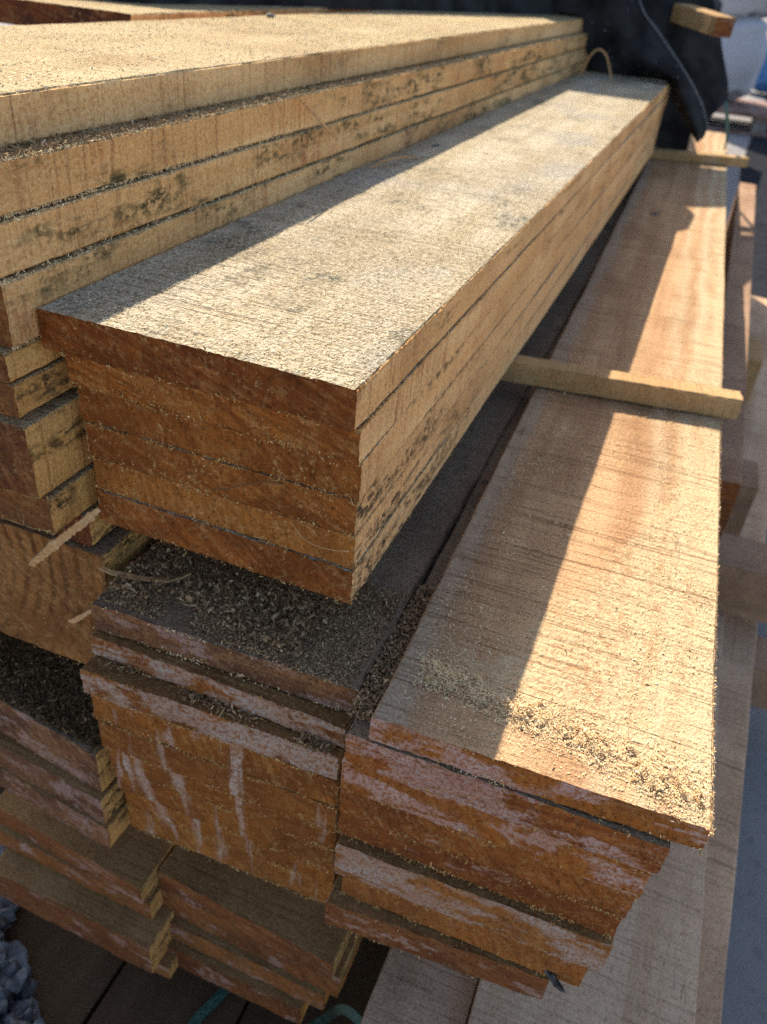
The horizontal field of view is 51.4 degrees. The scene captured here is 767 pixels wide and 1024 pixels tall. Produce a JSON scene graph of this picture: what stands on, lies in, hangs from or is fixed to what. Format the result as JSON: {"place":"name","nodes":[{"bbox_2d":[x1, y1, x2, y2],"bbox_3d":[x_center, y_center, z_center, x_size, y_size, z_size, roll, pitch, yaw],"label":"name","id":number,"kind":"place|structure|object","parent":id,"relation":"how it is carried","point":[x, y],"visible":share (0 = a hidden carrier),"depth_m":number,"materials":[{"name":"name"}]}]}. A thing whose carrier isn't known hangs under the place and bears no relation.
{"place":"outdoors","nodes":[
{"label":"outdoors","id":0,"kind":"place"},
{"bbox_2d":[0,786,44,1023],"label":"gravel","id":1,"kind":"structure","parent":0,"point":[15,973],"depth_m":0.64,"materials":[{"name":"grey gravel"}]},
{"bbox_2d":[266,13,274,17],"bbox_3d":[-0.109,-0.479,0.769,0.008,0.004,0.013,16,36,15],"label":"pebble","id":2,"kind":"object","parent":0,"point":[272,15],"visible":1,"depth_m":0.77,"materials":[{"name":"grey stone"}]},
{"bbox_2d":[0,18,766,1023],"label":"ground","id":3,"kind":"structure","parent":0,"point":[746,986],"depth_m":0.85,"materials":[{"name":"concrete"}]},
{"bbox_2d":[0,908,126,1023],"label":"plank","id":4,"kind":"object","parent":3,"relation":"on","point":[74,975],"visible":0.13,"depth_m":0.66,"materials":[{"name":"brown wood"}]},
{"bbox_2d":[87,962,249,1023],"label":"plank","id":5,"kind":"object","parent":3,"relation":"on","point":[135,994],"visible":0.07,"depth_m":0.64,"materials":[{"name":"brown wood"}]},
{"bbox_2d":[188,987,229,1023],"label":"strap","id":6,"kind":"object","parent":5,"relation":"on","point":[210,1005],"visible":0.36,"depth_m":0.64,"materials":[{"name":"green plastic"}]},
{"bbox_2d":[239,937,389,1023],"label":"plank","id":7,"kind":"object","parent":3,"relation":"on","point":[357,989],"visible":0.02,"depth_m":0.66,"materials":[{"name":"brown wood"}]},
{"bbox_2d":[309,1004,362,1023],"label":"strap","id":8,"kind":"object","parent":7,"relation":"on","point":[349,1012],"visible":0.96,"depth_m":0.60,"materials":[{"name":"green plastic"}]},
{"bbox_2d":[750,636,766,709],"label":"bearer","id":9,"kind":"object","parent":7,"relation":"on","point":[759,690],"visible":0.06,"depth_m":0.95,"materials":[{"name":"brown wood"}]},
{"bbox_2d":[167,938,308,1023],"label":"plank","id":10,"kind":"object","parent":9,"relation":"on","point":[273,999],"visible":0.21,"depth_m":0.59,"materials":[{"name":"brown wood"}]},
{"bbox_2d":[169,916,329,1009],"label":"plank","id":11,"kind":"object","parent":10,"relation":"on","point":[189,934],"visible":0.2,"depth_m":0.58,"materials":[{"name":"brown wood"}]},
{"bbox_2d":[161,888,362,997],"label":"plank","id":12,"kind":"object","parent":11,"relation":"on","point":[198,917],"visible":0.13,"depth_m":0.57,"materials":[{"name":"brown wood"}]},
{"bbox_2d":[158,845,351,979],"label":"plank","id":13,"kind":"object","parent":12,"relation":"on","point":[291,923],"visible":0.2,"depth_m":0.56,"materials":[{"name":"brown wood"}]},
{"bbox_2d":[717,533,766,623],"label":"bearer","id":14,"kind":"object","parent":13,"relation":"on","point":[742,579],"visible":0.09,"depth_m":0.84,"materials":[{"name":"brown wood"}]},
{"bbox_2d":[745,336,762,405],"bbox_3d":[0.307,-0.319,1.391,0.652,0.076,0.114,16,36,15],"label":"bearer","id":15,"kind":"object","parent":13,"relation":"on","point":[755,356],"visible":0.08,"depth_m":1.26,"materials":[{"name":"brown wood"}]},
{"bbox_2d":[0,766,129,847],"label":"plank","id":16,"kind":"object","parent":15,"relation":"on","point":[110,832],"visible":0.12,"depth_m":0.51,"materials":[{"name":"brown wood"}]},
{"bbox_2d":[0,731,125,824],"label":"plank","id":17,"kind":"object","parent":16,"relation":"on","point":[25,763],"visible":0.16,"depth_m":0.49,"materials":[{"name":"brown wood"}]},
{"bbox_2d":[0,631,115,792],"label":"plank","id":18,"kind":"object","parent":17,"relation":"on","point":[74,757],"visible":0.16,"depth_m":0.48,"materials":[{"name":"brown wood"}]},
{"bbox_2d":[0,631,102,753],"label":"sawdust","id":19,"kind":"object","parent":18,"relation":"on","point":[13,680],"visible":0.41,"depth_m":0.49},
{"bbox_2d":[128,806,336,902],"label":"plank","id":20,"kind":"object","parent":15,"relation":"on","point":[265,870],"visible":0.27,"depth_m":0.48,"materials":[{"name":"paint"}]},
{"bbox_2d":[124,790,337,885],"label":"plank","id":21,"kind":"object","parent":20,"relation":"on","point":[266,853],"visible":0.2,"depth_m":0.47,"materials":[{"name":"paint"}]},
{"bbox_2d":[115,767,338,872],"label":"plank","id":22,"kind":"object","parent":21,"relation":"on","point":[271,837],"visible":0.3,"depth_m":0.45,"materials":[{"name":"paint"}]},
{"bbox_2d":[108,748,340,851],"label":"plank","id":23,"kind":"object","parent":22,"relation":"on","point":[198,790],"visible":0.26,"depth_m":0.44,"materials":[{"name":"paint"}]},
{"bbox_2d":[98,720,339,833],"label":"plank","id":24,"kind":"object","parent":23,"relation":"on","point":[236,783],"visible":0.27,"depth_m":0.42,"materials":[{"name":"paint"}]},
{"bbox_2d":[0,518,159,665],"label":"timber","id":25,"kind":"object","parent":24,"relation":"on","point":[44,601],"visible":0.19,"depth_m":0.44,"materials":[{"name":"brown wood"}]},
{"bbox_2d":[68,609,91,622],"bbox_3d":[-0.166,0.057,0.436,0.021,0.018,0.004,16,36,15],"label":"wood shaving","id":26,"kind":"object","parent":25,"relation":"attached to","point":[78,618],"visible":0.91,"depth_m":0.43,"materials":[{"name":"beige wood"}]},
{"bbox_2d":[56,500,116,546],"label":"plank","id":27,"kind":"object","parent":25,"relation":"on","point":[91,534],"visible":0.08,"depth_m":0.41,"materials":[{"name":"brown wood"}]},
{"bbox_2d":[0,462,97,534],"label":"plank","id":28,"kind":"object","parent":27,"relation":"on","point":[62,505],"visible":0.15,"depth_m":0.39,"materials":[{"name":"brown wood"}]},
{"bbox_2d":[0,386,92,499],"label":"plank","id":29,"kind":"object","parent":28,"relation":"on","point":[43,449],"visible":0.16,"depth_m":0.37,"materials":[{"name":"brown wood"}]},
{"bbox_2d":[0,354,73,417],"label":"plank","id":30,"kind":"object","parent":29,"relation":"on","point":[20,397],"visible":0.08,"depth_m":0.35,"materials":[{"name":"brown wood"}]},
{"bbox_2d":[0,336,64,382],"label":"plank","id":31,"kind":"object","parent":30,"relation":"on","point":[23,360],"visible":0.03,"depth_m":0.34,"materials":[{"name":"brown wood"}]},
{"bbox_2d":[0,61,585,350],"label":"plank","id":32,"kind":"object","parent":31,"relation":"on","point":[25,294],"visible":0.32,"depth_m":0.43,"materials":[{"name":"beige wood"}]},
{"bbox_2d":[0,47,587,280],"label":"plank","id":33,"kind":"object","parent":32,"relation":"on","point":[30,238],"visible":0.43,"depth_m":0.43,"materials":[{"name":"beige wood"}]},
{"bbox_2d":[0,31,587,219],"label":"plank","id":34,"kind":"object","parent":33,"relation":"on","point":[32,179],"visible":0.53,"depth_m":0.43,"materials":[{"name":"beige wood"}]},
{"bbox_2d":[0,55,471,157],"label":"sawdust","id":35,"kind":"object","parent":34,"relation":"on","point":[55,141],"visible":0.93,"depth_m":0.40},
{"bbox_2d":[0,10,582,147],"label":"plank","id":36,"kind":"object","parent":34,"relation":"on","point":[30,111],"visible":0.93,"depth_m":0.49,"materials":[{"name":"beige wood"}]},
{"bbox_2d":[0,0,389,24],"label":"plank","id":37,"kind":"object","parent":36,"relation":"on","point":[25,12],"visible":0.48,"depth_m":0.68,"materials":[{"name":"brown wood"}]},
{"bbox_2d":[0,11,502,90],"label":"sawdust","id":38,"kind":"object","parent":36,"relation":"on","point":[290,26],"visible":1,"depth_m":0.59},
{"bbox_2d":[296,96,338,140],"bbox_3d":[-0.042,-0.259,0.525,0.005,0.033,0.058,16,36,15],"label":"splinter","id":39,"kind":"object","parent":34,"relation":"hanging from","point":[317,117],"visible":1,"depth_m":0.52,"materials":[{"name":"brown wood"}]},
{"bbox_2d":[28,507,100,566],"bbox_3d":[-0.158,0.013,0.394,0.039,0.036,0.005,-1,35,-9],"label":"splinter","id":40,"kind":"object","parent":28,"relation":"hanging from","point":[52,545],"visible":1,"depth_m":0.39,"materials":[{"name":"brown wood"}]},
{"bbox_2d":[91,694,340,808],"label":"plank","id":41,"kind":"object","parent":24,"relation":"on","point":[324,789],"visible":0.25,"depth_m":0.41,"materials":[{"name":"paint"}]},
{"bbox_2d":[80,655,344,779],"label":"plank","id":42,"kind":"object","parent":41,"relation":"on","point":[158,697],"visible":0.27,"depth_m":0.40,"materials":[{"name":"brown wood"}]},
{"bbox_2d":[101,660,336,756],"bbox_3d":[-0.083,0.095,0.397,0.130,0.006,0.016,16,36,15],"label":"sawdust","id":43,"kind":"object","parent":42,"relation":"on","point":[318,741],"visible":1,"depth_m":0.39},
{"bbox_2d":[90,629,397,747],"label":"plank","id":44,"kind":"object","parent":42,"relation":"on","point":[300,714],"visible":0.16,"depth_m":0.39,"materials":[{"name":"brown wood"}]},
{"bbox_2d":[90,166,644,713],"bbox_3d":[0.173,-0.290,0.945,0.147,0.021,1.426,16,36,15],"label":"plank","id":45,"kind":"object","parent":44,"relation":"on","point":[406,562],"visible":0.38,"depth_m":0.45,"materials":[{"name":"brown wood"}]},
{"bbox_2d":[97,540,404,688],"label":"wood chips","id":46,"kind":"object","parent":45,"relation":"on","point":[341,620],"visible":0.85,"depth_m":0.40,"materials":[{"name":"brown wood"}]},
{"bbox_2d":[110,547,339,656],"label":"wood chips","id":47,"kind":"object","parent":46,"relation":"on","point":[227,591],"visible":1,"depth_m":0.41,"materials":[{"name":"brown wood"}]},
{"bbox_2d":[97,567,190,581],"bbox_3d":[-0.126,0.033,0.415,0.051,0.004,0.008,6,35,0],"label":"wood shaving","id":48,"kind":"object","parent":47,"relation":"on","point":[117,573],"visible":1,"depth_m":0.41,"materials":[{"name":"brown wood"}]},
{"bbox_2d":[707,98,766,137],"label":"pallet","id":49,"kind":"object","parent":3,"relation":"on","point":[755,111],"visible":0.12,"depth_m":5.33,"materials":[{"name":"grey wood"}]},
{"bbox_2d":[721,14,766,100],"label":"bag","id":50,"kind":"object","parent":49,"relation":"on","point":[744,46],"visible":0.34,"depth_m":5.36,"materials":[{"name":"white plastic"}]},
{"bbox_2d":[721,0,766,18],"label":"bag","id":51,"kind":"object","parent":50,"relation":"on","point":[742,7],"visible":0.53,"depth_m":5.25,"materials":[{"name":"white plastic"}]},
{"bbox_2d":[740,97,766,298],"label":"road","id":52,"kind":"structure","parent":0,"point":[754,171],"depth_m":3.55,"materials":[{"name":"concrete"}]},
{"bbox_2d":[753,54,766,92],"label":"bag","id":53,"kind":"object","parent":52,"relation":"on","point":[760,86],"visible":0.43,"depth_m":7.35,"materials":[{"name":"blue plastic"}]},
{"bbox_3d":[0.375,-0.250,1.602,0.706,0.061,0.065,16,36,15],"label":"bearer","id":54,"kind":"object","parent":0,"visible":0},
{"bbox_2d":[154,951,177,978],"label":"plank","id":55,"kind":"object","parent":54,"relation":"on","point":[167,966],"visible":0.06,"depth_m":0.60,"materials":[{"name":"brown wood"}]},
{"bbox_2d":[0,848,174,973],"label":"plank","id":56,"kind":"object","parent":55,"relation":"on","point":[125,933],"visible":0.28,"depth_m":0.59,"materials":[{"name":"brown wood"}]},
{"bbox_2d":[0,823,162,919],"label":"plank","id":57,"kind":"object","parent":56,"relation":"on","point":[21,845],"visible":0.17,"depth_m":0.59,"materials":[{"name":"brown wood"}]},
{"bbox_2d":[0,790,176,904],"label":"plank","id":58,"kind":"object","parent":57,"relation":"on","point":[129,863],"visible":0.17,"depth_m":0.58,"materials":[{"name":"brown wood"}]},
{"bbox_2d":[466,978,479,1023],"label":"plank","id":59,"kind":"object","parent":54,"relation":"on","point":[472,1002],"depth_m":0.56,"materials":[{"name":"grey wood"}]},
{"bbox_2d":[361,947,478,1023],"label":"plank","id":60,"kind":"object","parent":59,"relation":"on","point":[409,988],"visible":0.09,"depth_m":0.54,"materials":[{"name":"grey wood"}]},
{"bbox_2d":[695,296,766,1023],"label":"plank","id":61,"kind":"object","parent":59,"relation":"on","point":[737,657],"visible":0.2,"depth_m":0.74,"materials":[{"name":"wood"}]},
{"bbox_2d":[468,610,723,1023],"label":"plank","id":62,"kind":"object","parent":61,"relation":"on","point":[648,973],"visible":0.15,"depth_m":0.54,"materials":[{"name":"beige wood"}]},
{"bbox_2d":[723,459,758,535],"bbox_3d":[0.144,-0.100,1.052,0.646,0.076,0.071,16,36,15],"label":"bearer","id":63,"kind":"object","parent":62,"relation":"on","point":[745,498],"visible":0.04,"depth_m":0.95,"materials":[{"name":"brown wood"}]},
{"bbox_2d":[324,874,549,999],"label":"plank","id":64,"kind":"object","parent":63,"relation":"on","point":[377,925],"visible":0.2,"depth_m":0.43,"materials":[{"name":"brown wood"}]},
{"bbox_2d":[339,876,587,988],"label":"plank","id":65,"kind":"object","parent":64,"relation":"on","point":[531,958],"visible":0.1,"depth_m":0.42,"materials":[{"name":"brown wood"}]},
{"bbox_2d":[334,833,614,971],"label":"plank","id":66,"kind":"object","parent":65,"relation":"on","point":[415,882],"visible":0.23,"depth_m":0.40,"materials":[{"name":"brown wood"}]},
{"bbox_2d":[335,812,621,940],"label":"plank","id":67,"kind":"object","parent":66,"relation":"on","point":[491,879],"visible":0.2,"depth_m":0.39,"materials":[{"name":"brown wood"}]},
{"bbox_2d":[338,787,633,919],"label":"plank","id":68,"kind":"object","parent":67,"relation":"on","point":[598,897],"visible":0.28,"depth_m":0.37,"materials":[{"name":"brown wood"}]},
{"bbox_2d":[339,756,650,901],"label":"plank","id":69,"kind":"object","parent":68,"relation":"on","point":[555,853],"visible":0.18,"depth_m":0.35,"materials":[{"name":"brown wood"}]},
{"bbox_2d":[344,159,669,872],"bbox_3d":[0.370,-0.356,1.078,0.142,0.024,1.877,16,36,14],"label":"plank","id":70,"kind":"object","parent":69,"relation":"on","point":[635,848],"visible":0.22,"depth_m":0.34,"materials":[{"name":"brown wood"}]},
{"bbox_2d":[347,583,435,723],"bbox_3d":[0.010,0.067,0.395,0.021,0.009,0.103,16,36,15],"label":"sawdust","id":71,"kind":"object","parent":70,"relation":"on","point":[362,710],"visible":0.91,"depth_m":0.39},
{"bbox_2d":[369,131,726,856],"bbox_3d":[0.393,-0.384,1.089,0.143,0.020,1.936,16,36,14],"label":"plank","id":72,"kind":"object","parent":70,"relation":"on","point":[653,295],"visible":0.88,"depth_m":0.44,"materials":[{"name":"beige wood"}]},
{"bbox_2d":[399,345,719,798],"bbox_3d":[0.147,-0.013,0.508,0.136,0.003,0.464,16,36,15],"label":"sawdust","id":73,"kind":"object","parent":72,"relation":"on","point":[656,614],"visible":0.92,"depth_m":0.42},
{"bbox_2d":[413,648,713,829],"bbox_3d":[0.074,0.089,0.346,0.133,0.007,0.057,16,36,15],"label":"sawdust","id":74,"kind":"object","parent":72,"relation":"on","point":[551,725],"visible":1,"depth_m":0.34},
{"bbox_2d":[424,670,704,808],"bbox_3d":[0.076,0.093,0.344,0.126,0.005,0.022,21,37,20],"label":"sawdust","id":75,"kind":"object","parent":72,"relation":"on","point":[631,748],"visible":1,"depth_m":0.34},
{"bbox_2d":[500,355,743,419],"bbox_3d":[0.116,-0.111,0.627,0.318,0.018,0.019,11,35,7],"label":"batten","id":76,"kind":"object","parent":72,"relation":"on","point":[647,390],"visible":0.55,"depth_m":0.61,"materials":[{"name":"brown wood"}]},
{"bbox_2d":[97,142,654,604],"bbox_3d":[0.169,-0.325,0.910,0.142,0.024,1.352,16,36,15],"label":"plank","id":77,"kind":"object","parent":76,"relation":"on","point":[337,582],"visible":0.28,"depth_m":0.39,"materials":[{"name":"brown wood"}]},
{"bbox_2d":[93,131,657,570],"bbox_3d":[0.171,-0.341,0.899,0.141,0.024,1.352,16,36,15],"label":"plank","id":78,"kind":"object","parent":77,"relation":"on","point":[243,519],"visible":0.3,"depth_m":0.38,"materials":[{"name":"brown wood"}]},
{"bbox_2d":[84,119,660,539],"bbox_3d":[0.171,-0.356,0.887,0.142,0.024,1.352,16,36,15],"label":"plank","id":79,"kind":"object","parent":78,"relation":"on","point":[311,505],"visible":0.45,"depth_m":0.37,"materials":[{"name":"brown wood"}]},
{"bbox_2d":[211,481,282,489],"bbox_3d":[-0.062,-0.011,0.355,0.037,0.015,0.002,16,36,15],"label":"wood fibre","id":80,"kind":"object","parent":79,"relation":"attached to","point":[246,484],"visible":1,"depth_m":0.35,"materials":[{"name":"brown wood"}]},
{"bbox_2d":[291,522,348,551],"bbox_3d":[-0.029,0.012,0.355,0.029,0.008,0.002,16,36,15],"label":"wood fibre","id":81,"kind":"object","parent":79,"relation":"on","point":[314,544],"visible":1,"depth_m":0.36,"materials":[{"name":"brown wood"}]},
{"bbox_2d":[77,108,663,501],"bbox_3d":[0.173,-0.372,0.876,0.143,0.026,1.352,16,36,15],"label":"plank","id":82,"kind":"object","parent":79,"relation":"on","point":[348,480],"visible":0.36,"depth_m":0.36,"materials":[{"name":"brown wood"}]},
{"bbox_2d":[65,95,667,466],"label":"plank","id":83,"kind":"object","parent":82,"relation":"on","point":[334,443],"visible":0.3,"depth_m":0.35,"materials":[{"name":"brown wood"}]},
{"bbox_2d":[35,70,669,435],"bbox_3d":[0.170,-0.401,0.853,0.153,0.024,1.360,16,36,15],"label":"plank","id":84,"kind":"object","parent":83,"relation":"on","point":[563,140],"visible":0.99,"depth_m":0.41,"materials":[{"name":"beige wood"}]},
{"bbox_2d":[66,160,552,383],"bbox_3d":[-0.007,-0.166,0.471,0.148,0.002,0.389,16,36,15],"label":"sawdust","id":85,"kind":"object","parent":84,"relation":"on","point":[286,350],"visible":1,"depth_m":0.41},
{"bbox_2d":[371,156,419,167],"bbox_3d":[0.011,-0.279,0.631,0.004,0.005,0.067,25,39,26],"label":"wood shaving","id":86,"kind":"object","parent":84,"relation":"on","point":[385,160],"visible":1,"depth_m":0.62,"materials":[{"name":"beige wood"}]},
{"bbox_2d":[98,0,728,150],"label":"tarp","id":87,"kind":"object","parent":84,"relation":"on","point":[646,39],"visible":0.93,"depth_m":1.33,"materials":[{"name":"black fabric"}]},
{"bbox_2d":[670,3,735,37],"bbox_3d":[0.541,-0.836,1.353,0.038,0.029,0.151,-2,39,-11],"label":"timber","id":88,"kind":"object","parent":87,"relation":"attached to","point":[705,21],"visible":1,"depth_m":1.33,"materials":[{"name":"brown wood"}]},
{"bbox_2d":[578,48,611,79],"bbox_3d":[0.345,-0.724,1.288,0.055,0.043,0.002,16,36,15],"label":"curled wood shaving","id":89,"kind":"object","parent":84,"relation":"on","point":[591,54],"visible":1,"depth_m":1.28,"materials":[{"name":"brown wood"}]},
{"bbox_2d":[649,148,748,166],"bbox_3d":[0.514,-0.667,1.486,0.333,0.017,0.027,4,35,-3],"label":"batten","id":90,"kind":"object","parent":72,"relation":"on","point":[698,157],"visible":0.59,"depth_m":1.48,"materials":[{"name":"brown wood"}]},
{"bbox_2d":[723,101,728,150],"bbox_3d":[0.661,-0.780,1.552,0.090,0.149,0.042,-3,36,-12],"label":"strap","id":91,"kind":"object","parent":72,"relation":"on","point":[726,118],"visible":0.55,"depth_m":1.54,"materials":[{"name":"green plastic"}]},
{"bbox_2d":[544,970,565,993],"bbox_3d":[0.087,0.238,0.407,0.004,0.006,0.018,-17,41,-30],"label":"bark flake","id":92,"kind":"object","parent":65,"relation":"attached to","point":[553,979],"visible":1,"depth_m":0.41,"materials":[{"name":"grey wood"}]},
{"bbox_2d":[718,182,755,541],"bbox_3d":[0.559,-0.342,1.290,0.036,0.113,1.426,17,36,15],"label":"timber","id":93,"kind":"object","parent":63,"relation":"on","point":[739,238],"visible":0.41,"depth_m":1.02,"materials":[{"name":"brown wood"}]}
]}

